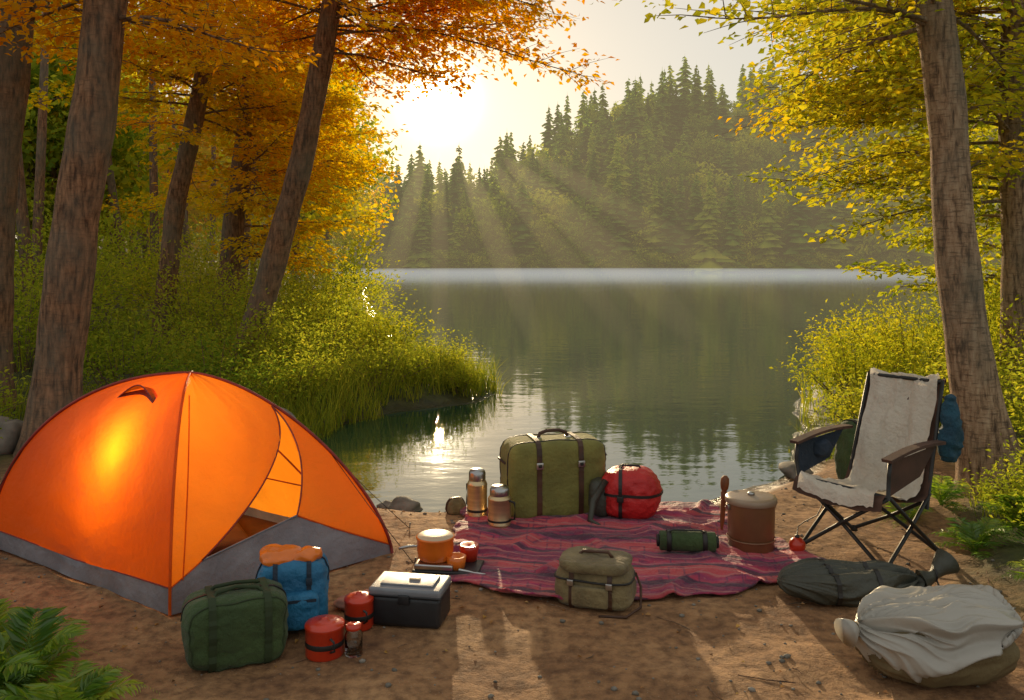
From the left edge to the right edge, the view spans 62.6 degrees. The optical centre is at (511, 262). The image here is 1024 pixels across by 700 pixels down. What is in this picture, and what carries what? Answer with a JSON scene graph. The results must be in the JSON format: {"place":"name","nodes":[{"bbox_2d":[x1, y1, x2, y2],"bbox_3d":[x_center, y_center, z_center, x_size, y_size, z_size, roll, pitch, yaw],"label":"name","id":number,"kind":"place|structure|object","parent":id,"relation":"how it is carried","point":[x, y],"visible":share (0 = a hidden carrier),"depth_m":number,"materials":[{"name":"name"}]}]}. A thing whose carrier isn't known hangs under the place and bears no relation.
{"place":"outdoors","nodes":[
{"label":"outdoors","id":0,"kind":"place"},
{"bbox_2d":[280,407,295,417],"bbox_3d":[-2.357,1.625,8.305,0.480,0.379,0.475,0,0,-17],"label":"rock","id":1,"kind":"object","parent":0,"point":[289,412],"visible":0.03,"depth_m":8.34,"materials":[{"name":"grey stone"}]},
{"bbox_2d":[15,0,1000,237],"label":"sky","id":2,"kind":"structure","parent":0,"point":[443,121],"materials":[{"name":"white"}]},
{"bbox_2d":[0,135,1023,699],"bbox_3d":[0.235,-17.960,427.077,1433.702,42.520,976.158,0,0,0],"label":"ground","id":3,"kind":"structure","parent":0,"point":[530,641],"depth_m":3.59,"materials":[{"name":"brown soil"}]},
{"bbox_2d":[0,408,17,438],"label":"shrub","id":4,"kind":"object","parent":3,"relation":"on","point":[14,412],"visible":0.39,"depth_m":7.20,"materials":[{"name":"green plant"}]},
{"bbox_2d":[0,416,22,454],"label":"rock","id":5,"kind":"object","parent":3,"relation":"on","point":[10,431],"visible":0.36,"depth_m":6.89,"materials":[{"name":"grey stone"}]},
{"bbox_2d":[0,350,31,419],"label":"shrub","id":6,"kind":"object","parent":3,"relation":"on","point":[7,391],"visible":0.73,"depth_m":7.76,"materials":[{"name":"green plant"}]},
{"bbox_2d":[14,207,42,299],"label":"shrub","id":7,"kind":"object","parent":3,"relation":"on","point":[21,245],"visible":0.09,"depth_m":15.22,"materials":[{"name":"green plant"}]},
{"bbox_2d":[0,648,76,689],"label":"fern","id":8,"kind":"object","parent":3,"relation":"on","point":[16,659],"visible":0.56,"depth_m":2.97,"materials":[{"name":"green plant"}]},
{"bbox_2d":[0,597,77,668],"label":"fern","id":9,"kind":"object","parent":3,"relation":"on","point":[4,615],"visible":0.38,"depth_m":3.43,"materials":[{"name":"green plant"}]},
{"bbox_2d":[0,606,96,699],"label":"fern","id":10,"kind":"object","parent":3,"relation":"on","point":[43,643],"visible":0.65,"depth_m":3.15,"materials":[{"name":"green plant"}]},
{"bbox_2d":[0,660,159,699],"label":"fern","id":11,"kind":"object","parent":3,"relation":"on","point":[86,681],"visible":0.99,"depth_m":2.91,"materials":[{"name":"green plant"}]},
{"bbox_2d":[13,241,149,372],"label":"shrub","id":12,"kind":"object","parent":3,"relation":"on","point":[19,323],"visible":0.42,"depth_m":11.35,"materials":[{"name":"green plant"}]},
{"bbox_2d":[13,212,178,341],"bbox_3d":[-7.242,0.194,13.549,4.205,2.302,3.733,0,0,30],"label":"shrub","id":13,"kind":"object","parent":3,"relation":"on","point":[96,282],"visible":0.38,"depth_m":13.57,"materials":[{"name":"green plant"}]},
{"bbox_2d":[14,172,184,290],"bbox_3d":[-12.157,-0.968,21.881,6.088,4.064,6.298,0,0,0],"label":"shrub","id":14,"kind":"object","parent":3,"relation":"on","point":[45,227],"visible":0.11,"depth_m":21.61,"materials":[{"name":"green plant"}]},
{"bbox_2d":[14,176,220,326],"bbox_3d":[-8.526,-0.262,17.308,4.625,3.275,4.318,0,0,0],"label":"shrub","id":15,"kind":"object","parent":3,"relation":"on","point":[133,246],"visible":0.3,"depth_m":17.67,"materials":[{"name":"green plant"}]},
{"bbox_2d":[32,293,224,386],"bbox_3d":[-4.344,0.954,9.901,2.074,1.337,2.440,0,0,-37],"label":"shrub","id":16,"kind":"object","parent":3,"relation":"on","point":[103,356],"visible":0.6,"depth_m":9.72,"materials":[{"name":"green plant"}]},
{"bbox_2d":[0,0,268,409],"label":"beech tree","id":17,"kind":"object","parent":3,"relation":"on","point":[15,74],"visible":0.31,"depth_m":8.92,"materials":[{"name":"orange plant"}]},
{"bbox_2d":[0,1,269,329],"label":"background tree trunks","id":18,"kind":"object","parent":3,"relation":"on","point":[22,219],"visible":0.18,"depth_m":18.86,"materials":[{"name":"brown plant"}]},
{"bbox_2d":[96,213,255,328],"bbox_3d":[-6.724,0.204,16.446,4.190,2.374,3.670,0,0,0],"label":"shrub","id":19,"kind":"object","parent":3,"relation":"on","point":[150,279],"visible":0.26,"depth_m":16.11,"materials":[{"name":"green plant"}]},
{"bbox_2d":[92,231,299,352],"bbox_3d":[-5.048,0.492,13.804,3.123,2.014,3.329,0,0,0],"label":"shrub","id":20,"kind":"object","parent":3,"relation":"on","point":[194,293],"visible":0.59,"depth_m":13.60,"materials":[{"name":"green plant"}]},
{"bbox_2d":[27,0,378,348],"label":"beech tree","id":21,"kind":"object","parent":3,"relation":"on","point":[190,137],"visible":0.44,"depth_m":13.85,"materials":[{"name":"orange plant"}]},
{"bbox_2d":[107,318,307,401],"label":"shrub","id":22,"kind":"object","parent":3,"relation":"on","point":[212,370],"visible":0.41,"depth_m":9.05,"materials":[{"name":"green plant"}]},
{"bbox_2d":[0,371,415,615],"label":"dome tent","id":23,"kind":"object","parent":3,"relation":"on","point":[167,493],"visible":0.99,"depth_m":4.34,"materials":[{"name":"orange fabric"}]},
{"bbox_2d":[0,0,417,456],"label":"beech tree","id":24,"kind":"object","parent":3,"relation":"on","point":[56,384],"visible":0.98,"depth_m":6.87,"materials":[{"name":"brown plant"}]},
{"bbox_2d":[15,2,402,300],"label":"background woods","id":25,"kind":"object","parent":3,"relation":"on","point":[124,166],"visible":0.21,"depth_m":24.47,"materials":[{"name":"orange plant"}]},
{"bbox_2d":[125,264,335,357],"bbox_3d":[-4.262,0.796,12.757,2.729,1.562,2.655,0,0,19],"label":"shrub","id":26,"kind":"object","parent":3,"relation":"on","point":[217,309],"visible":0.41,"depth_m":12.56,"materials":[{"name":"green plant"}]},
{"bbox_2d":[180,577,288,672],"bbox_3d":[-1.121,1.455,3.420,0.422,0.309,0.278,0,0,-24],"label":"duffel bag","id":27,"kind":"object","parent":3,"relation":"on","point":[233,624],"visible":1,"depth_m":3.32,"materials":[{"name":"green fabric"}]},
{"bbox_2d":[101,0,375,313],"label":"beech tree","id":28,"kind":"object","parent":3,"relation":"on","point":[156,200],"visible":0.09,"depth_m":19.72,"materials":[{"name":"orange plant"}]},
{"bbox_2d":[149,288,332,379],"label":"shrub","id":29,"kind":"object","parent":3,"relation":"on","point":[231,346],"visible":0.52,"depth_m":10.93,"materials":[{"name":"green plant"}]},
{"bbox_2d":[78,0,408,337],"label":"beech tree","id":30,"kind":"object","parent":3,"relation":"on","point":[241,177],"visible":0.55,"depth_m":15.55,"materials":[{"name":"orange plant"}]},
{"bbox_2d":[133,199,364,301],"bbox_3d":[-7.884,-0.486,25.804,7.028,4.064,5.998,0,0,-39],"label":"shrub","id":31,"kind":"object","parent":3,"relation":"on","point":[216,242],"visible":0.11,"depth_m":25.48,"materials":[{"name":"green plant"}]},
{"bbox_2d":[206,251,372,339],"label":"shrub","id":32,"kind":"object","parent":3,"relation":"on","point":[307,294],"visible":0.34,"depth_m":14.76,"materials":[{"name":"green plant"}]},
{"bbox_2d":[255,544,329,630],"bbox_3d":[-0.966,1.418,3.702,0.323,0.350,0.336,0,0,-14],"label":"backpack","id":33,"kind":"object","parent":3,"relation":"on","point":[300,574],"visible":0.81,"depth_m":3.61,"materials":[{"name":"blue nylon"},{"name":"navy cloth"},{"name":"orange nylon"}]},
{"bbox_2d":[221,330,368,405],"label":"shrub","id":34,"kind":"object","parent":3,"relation":"on","point":[312,365],"visible":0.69,"depth_m":9.50,"materials":[{"name":"green plant"}]},
{"bbox_2d":[213,289,398,385],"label":"shrub","id":35,"kind":"object","parent":3,"relation":"on","point":[296,335],"visible":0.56,"depth_m":11.12,"materials":[{"name":"green plant"}]},
{"bbox_2d":[304,614,344,661],"bbox_3d":[-0.755,1.524,3.436,0.184,0.153,0.162,0,0,22],"label":"canister","id":36,"kind":"object","parent":3,"relation":"on","point":[324,638],"visible":1,"depth_m":3.38,"materials":[{"name":"red metal"}]},
{"bbox_2d":[240,233,415,323],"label":"shrub","id":37,"kind":"object","parent":3,"relation":"on","point":[326,275],"visible":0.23,"depth_m":20.06,"materials":[{"name":"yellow plant"}]},
{"bbox_2d":[285,234,412,309],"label":"shrub","id":38,"kind":"object","parent":3,"relation":"on","point":[352,258],"visible":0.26,"depth_m":26.07,"materials":[{"name":"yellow plant"}]},
{"bbox_2d":[272,284,428,350],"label":"shrub","id":39,"kind":"object","parent":3,"relation":"on","point":[350,308],"visible":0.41,"depth_m":13.38,"materials":[{"name":"green plant"}]},
{"bbox_2d":[333,589,368,610],"bbox_3d":[-0.713,1.563,3.914,0.242,0.060,0.134,0,0,-27],"label":"crumpled cloth","id":40,"kind":"object","parent":3,"relation":"on","point":[338,603],"visible":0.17,"depth_m":3.85,"materials":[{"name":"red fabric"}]},
{"bbox_2d":[345,621,362,657],"bbox_3d":[-0.645,1.535,3.430,0.072,0.124,0.072,0,0,0],"label":"glass jar","id":41,"kind":"object","parent":3,"relation":"on","point":[353,640],"visible":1,"depth_m":3.40,"materials":[{"name":"white"}]},
{"bbox_2d":[344,591,373,631],"bbox_3d":[-0.656,1.506,3.656,0.148,0.153,0.129,0,0,23],"label":"canister","id":42,"kind":"object","parent":3,"relation":"on","point":[358,606],"visible":0.92,"depth_m":3.61,"materials":[{"name":"red metal"}]},
{"bbox_2d":[279,247,440,335],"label":"shrub","id":43,"kind":"object","parent":3,"relation":"on","point":[357,291],"visible":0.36,"depth_m":16.63,"materials":[{"name":"green plant"}]},
{"bbox_2d":[137,0,619,376],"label":"beech tree","id":44,"kind":"object","parent":3,"relation":"on","point":[325,34],"visible":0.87,"depth_m":11.58,"materials":[{"name":"orange plant"}]},
{"bbox_2d":[310,298,449,365],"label":"shrub","id":45,"kind":"object","parent":3,"relation":"on","point":[383,331],"visible":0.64,"depth_m":12.43,"materials":[{"name":"green plant"}]},
{"bbox_2d":[322,317,455,388],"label":"shrub","id":46,"kind":"object","parent":3,"relation":"on","point":[383,364],"visible":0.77,"depth_m":10.80,"materials":[{"name":"green plant"}]},
{"bbox_2d":[387,496,422,511],"bbox_3d":[-0.784,1.780,6.122,0.246,0.154,0.197,0,0,28],"label":"rock","id":47,"kind":"object","parent":3,"relation":"on","point":[404,503],"visible":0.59,"depth_m":6.07,"materials":[{"name":"grey stone"}]},
{"bbox_2d":[368,571,451,628],"bbox_3d":[-0.457,1.491,3.737,0.341,0.184,0.217,0,0,10],"label":"cool box","id":48,"kind":"object","parent":3,"relation":"on","point":[416,600],"visible":0.99,"depth_m":3.65,"materials":[{"name":"black plastic"}]},
{"bbox_2d":[395,325,485,375],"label":"shrub","id":49,"kind":"object","parent":3,"relation":"on","point":[454,356],"visible":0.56,"depth_m":11.54,"materials":[{"name":"green plant"}]},
{"bbox_2d":[445,496,465,514],"bbox_3d":[-0.362,1.566,5.422,0.142,0.114,0.126,0,0,-23],"label":"rock","id":50,"kind":"object","parent":3,"relation":"on","point":[454,505],"visible":0.82,"depth_m":5.38,"materials":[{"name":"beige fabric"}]},
{"bbox_2d":[437,358,490,393],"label":"shrub","id":51,"kind":"object","parent":3,"relation":"on","point":[464,375],"visible":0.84,"depth_m":11.18,"materials":[{"name":"green plant"}]},
{"bbox_2d":[0,505,1017,699],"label":"fallen leaves","id":52,"kind":"object","parent":3,"relation":"on","point":[491,621],"visible":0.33,"depth_m":3.68,"materials":[{"name":"brown plant"}]},
{"bbox_2d":[0,301,1023,520],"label":"lakeside grass","id":53,"kind":"structure","parent":3,"relation":"on","point":[343,388],"depth_m":10.24,"materials":[{"name":"green plant"}]},
{"bbox_2d":[2,488,1023,699],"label":"pebbles","id":54,"kind":"object","parent":3,"relation":"on","point":[614,688],"visible":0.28,"depth_m":3.44,"materials":[{"name":"brown stone"}]},
{"bbox_2d":[101,56,1000,272],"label":"distant forest","id":55,"kind":"object","parent":3,"relation":"on","point":[601,177],"visible":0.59,"depth_m":164.00,"materials":[{"name":"green plant"}]},
{"bbox_2d":[448,499,825,599],"bbox_3d":[0.649,1.587,4.764,2.023,0.113,1.726,0,0,0],"label":"picnic blanket","id":56,"kind":"object","parent":3,"relation":"on","point":[520,556],"visible":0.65,"depth_m":4.55,"materials":[{"name":"red fabric"}]},
{"bbox_2d":[398,529,485,574],"bbox_3d":[-0.345,1.482,4.342,0.465,0.179,0.254,0,0,8],"label":"camp stove with pot","id":57,"kind":"object","parent":56,"relation":"on","point":[437,555],"visible":1,"depth_m":4.26,"materials":[{"name":"orange metal"}]},
{"bbox_2d":[466,468,486,516],"bbox_3d":[-0.216,1.435,5.206,0.127,0.320,0.139,0,0,-8],"label":"thermos flask","id":58,"kind":"object","parent":56,"relation":"on","point":[476,494],"visible":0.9,"depth_m":5.15,"materials":[{"name":"metal"}]},
{"bbox_2d":[488,484,514,527],"bbox_3d":[-0.073,1.477,5.074,0.144,0.260,0.155,0,0,-21],"label":"thermos flask","id":59,"kind":"object","parent":56,"relation":"on","point":[499,506],"visible":0.88,"depth_m":5.02,"materials":[{"name":"metal"}]},
{"bbox_2d":[498,428,606,517],"bbox_3d":[0.261,1.343,5.375,0.706,0.565,0.336,0,0,-14],"label":"travel case","id":60,"kind":"object","parent":56,"relation":"on","point":[541,473],"visible":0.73,"depth_m":5.23,"materials":[{"name":"green fabric"}]},
{"bbox_2d":[554,546,641,618],"bbox_3d":[0.407,1.479,3.944,0.413,0.254,0.309,0,0,18],"label":"canvas satchel","id":61,"kind":"object","parent":56,"relation":"on","point":[591,577],"visible":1,"depth_m":3.86,"materials":[{"name":"brown fabric"}]},
{"bbox_2d":[587,464,662,524],"bbox_3d":[0.702,1.427,5.209,0.466,0.343,0.425,0,0,9],"label":"stuff sack","id":62,"kind":"object","parent":56,"relation":"on","point":[628,491],"visible":0.96,"depth_m":5.13,"materials":[{"name":"red fabric"}]},
{"bbox_2d":[656,529,718,551],"bbox_3d":[0.950,1.503,4.560,0.330,0.126,0.114,0,0,6],"label":"rolled mat","id":63,"kind":"object","parent":56,"relation":"on","point":[692,540],"visible":0.98,"depth_m":4.52,"materials":[{"name":"green fabric"}]},
{"bbox_2d":[725,490,777,553],"bbox_3d":[1.339,1.444,4.724,0.292,0.319,0.292,0,0,-10],"label":"lidded bucket","id":64,"kind":"object","parent":56,"relation":"on","point":[751,520],"visible":0.98,"depth_m":4.62,"materials":[{"name":"brown plastic"}]},
{"bbox_2d":[789,505,822,550],"bbox_3d":[1.624,1.466,4.624,0.207,0.262,0.098,0,0,0],"label":"red float","id":65,"kind":"object","parent":56,"relation":"on","point":[797,543],"visible":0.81,"depth_m":4.60,"materials":[{"name":"plastic"}]},
{"bbox_2d":[336,246,1001,272],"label":"shore bushes","id":66,"kind":"object","parent":3,"relation":"on","point":[475,262],"visible":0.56,"depth_m":152.91,"materials":[{"name":"green plant"}]},
{"bbox_2d":[720,475,728,529],"bbox_3d":[1.253,1.440,4.992,0.052,0.357,0.051,3,3,0],"label":"wooden spoon","id":67,"kind":"object","parent":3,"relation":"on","point":[724,483],"visible":0.92,"depth_m":4.98,"materials":[{"name":"brown wood"}]},
{"bbox_2d":[778,461,812,478],"bbox_3d":[2.395,1.769,7.094,0.281,0.156,0.318,0,0,9],"label":"rock","id":68,"kind":"object","parent":3,"relation":"on","point":[787,468],"visible":0.52,"depth_m":7.03,"materials":[{"name":"grey stone"}]},
{"bbox_2d":[592,0,1023,497],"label":"birch tree","id":69,"kind":"object","parent":3,"relation":"on","point":[974,383],"visible":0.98,"depth_m":5.70,"materials":[{"name":"brown plant"}]},
{"bbox_2d":[834,419,857,479],"bbox_3d":[2.491,1.353,5.977,0.341,0.476,0.321,0,0,-20],"label":"hiking backpack","id":70,"kind":"object","parent":3,"relation":"on","point":[843,449],"visible":0.12,"depth_m":5.93,"materials":[{"name":"green fabric"}]},
{"bbox_2d":[801,361,909,424],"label":"shrub","id":71,"kind":"object","parent":3,"relation":"on","point":[848,408],"visible":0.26,"depth_m":7.98,"materials":[{"name":"green plant"}]},
{"bbox_2d":[769,314,944,404],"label":"shrub","id":72,"kind":"object","parent":3,"relation":"on","point":[834,372],"visible":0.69,"depth_m":9.38,"materials":[{"name":"green plant"}]},
{"bbox_2d":[788,295,934,372],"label":"shrub","id":73,"kind":"object","parent":3,"relation":"on","point":[826,329],"visible":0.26,"depth_m":12.62,"materials":[{"name":"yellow plant"}]},
{"bbox_2d":[777,549,959,607],"bbox_3d":[1.704,1.496,4.010,0.883,0.213,0.359,0,0,-2],"label":"dark stuff sack","id":74,"kind":"object","parent":3,"relation":"on","point":[834,582],"visible":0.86,"depth_m":3.94,"materials":[{"name":"grey fabric"}]},
{"bbox_2d":[715,0,1023,404],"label":"birch tree","id":75,"kind":"object","parent":3,"relation":"on","point":[856,98],"visible":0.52,"depth_m":8.90,"materials":[{"name":"yellow plant"}]},
{"bbox_2d":[790,367,963,563],"bbox_3d":[1.992,1.099,4.667,0.744,0.974,0.691,0,0,-35],"label":"camping chair","id":76,"kind":"object","parent":3,"relation":"on","point":[900,435],"visible":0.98,"depth_m":4.68,"materials":[{"name":"fabric"}]},
{"bbox_2d":[808,286,998,378],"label":"shrub","id":77,"kind":"object","parent":3,"relation":"on","point":[907,340],"visible":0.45,"depth_m":10.36,"materials":[{"name":"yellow plant"}]},
{"bbox_2d":[876,501,934,527],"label":"fern","id":78,"kind":"object","parent":3,"relation":"on","point":[913,512],"visible":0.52,"depth_m":5.20,"materials":[{"name":"green plant"}]},
{"bbox_2d":[821,0,1001,300],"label":"birch tree","id":79,"kind":"object","parent":3,"relation":"on","point":[916,245],"visible":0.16,"depth_m":13.08,"materials":[{"name":"yellow plant"}]},
{"bbox_2d":[834,584,1023,687],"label":"plastic wrapped sack","id":80,"kind":"object","parent":3,"relation":"on","point":[939,636],"visible":1,"depth_m":3.12,"materials":[{"name":"white plastic"}]},
{"bbox_2d":[862,253,1001,354],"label":"shrub","id":81,"kind":"object","parent":3,"relation":"on","point":[929,318],"visible":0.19,"depth_m":11.69,"materials":[{"name":"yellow plant"}]},
{"bbox_2d":[884,225,1000,334],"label":"shrub","id":82,"kind":"object","parent":3,"relation":"on","point":[993,272],"visible":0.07,"depth_m":14.07,"materials":[{"name":"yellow plant"}]},
{"bbox_2d":[902,243,1000,310],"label":"shrub","id":83,"kind":"object","parent":3,"relation":"on","point":[986,272],"visible":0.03,"depth_m":18.75,"materials":[{"name":"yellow plant"}]},
{"bbox_2d":[931,474,972,513],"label":"fern","id":84,"kind":"object","parent":3,"relation":"on","point":[944,488],"visible":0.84,"depth_m":5.45,"materials":[{"name":"green plant"}]},
{"bbox_2d":[881,325,1023,410],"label":"shrub","id":85,"kind":"object","parent":3,"relation":"on","point":[947,389],"visible":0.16,"depth_m":7.99,"materials":[{"name":"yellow plant"}]},
{"bbox_2d":[903,273,1023,410],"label":"shrub","id":86,"kind":"object","parent":3,"relation":"on","point":[1009,339],"visible":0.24,"depth_m":8.80,"materials":[{"name":"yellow plant"}]},
{"bbox_2d":[925,516,1023,559],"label":"fern","id":87,"kind":"object","parent":3,"relation":"on","point":[970,537],"visible":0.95,"depth_m":4.57,"materials":[{"name":"green plant"}]},
{"bbox_2d":[950,408,1023,526],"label":"shrub","id":88,"kind":"object","parent":3,"relation":"on","point":[1011,481],"visible":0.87,"depth_m":5.00,"materials":[{"name":"green plant"}]},
{"bbox_2d":[972,494,1023,542],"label":"fern","id":89,"kind":"object","parent":3,"relation":"on","point":[995,507],"visible":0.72,"depth_m":4.83,"materials":[{"name":"green plant"}]},
{"bbox_2d":[989,475,1023,525],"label":"shrub","id":90,"kind":"object","parent":3,"relation":"on","point":[1021,510],"visible":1,"depth_m":4.49,"materials":[{"name":"green plant"}]},
{"bbox_2d":[993,560,1023,580],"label":"fern","id":91,"kind":"object","parent":3,"relation":"on","point":[1017,576],"visible":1,"depth_m":3.84,"materials":[{"name":"green plant"}]},
{"bbox_2d":[994,335,1023,447],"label":"shrub","id":92,"kind":"object","parent":3,"relation":"on","point":[1016,403],"visible":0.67,"depth_m":6.57,"materials":[{"name":"green plant"}]},
{"bbox_2d":[321,272,998,511],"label":"lake water","id":93,"kind":"structure","parent":0,"point":[676,384],"depth_m":14.29,"materials":[{"name":"green liquid"}]},
{"bbox_2d":[376,500,390,508],"bbox_3d":[-0.928,1.799,6.202,0.141,0.085,0.110,0,0,-18],"label":"rock","id":94,"kind":"object","parent":93,"relation":"in","point":[386,503],"visible":0.41,"depth_m":6.17,"materials":[{"name":"grey stone"}]}
]}

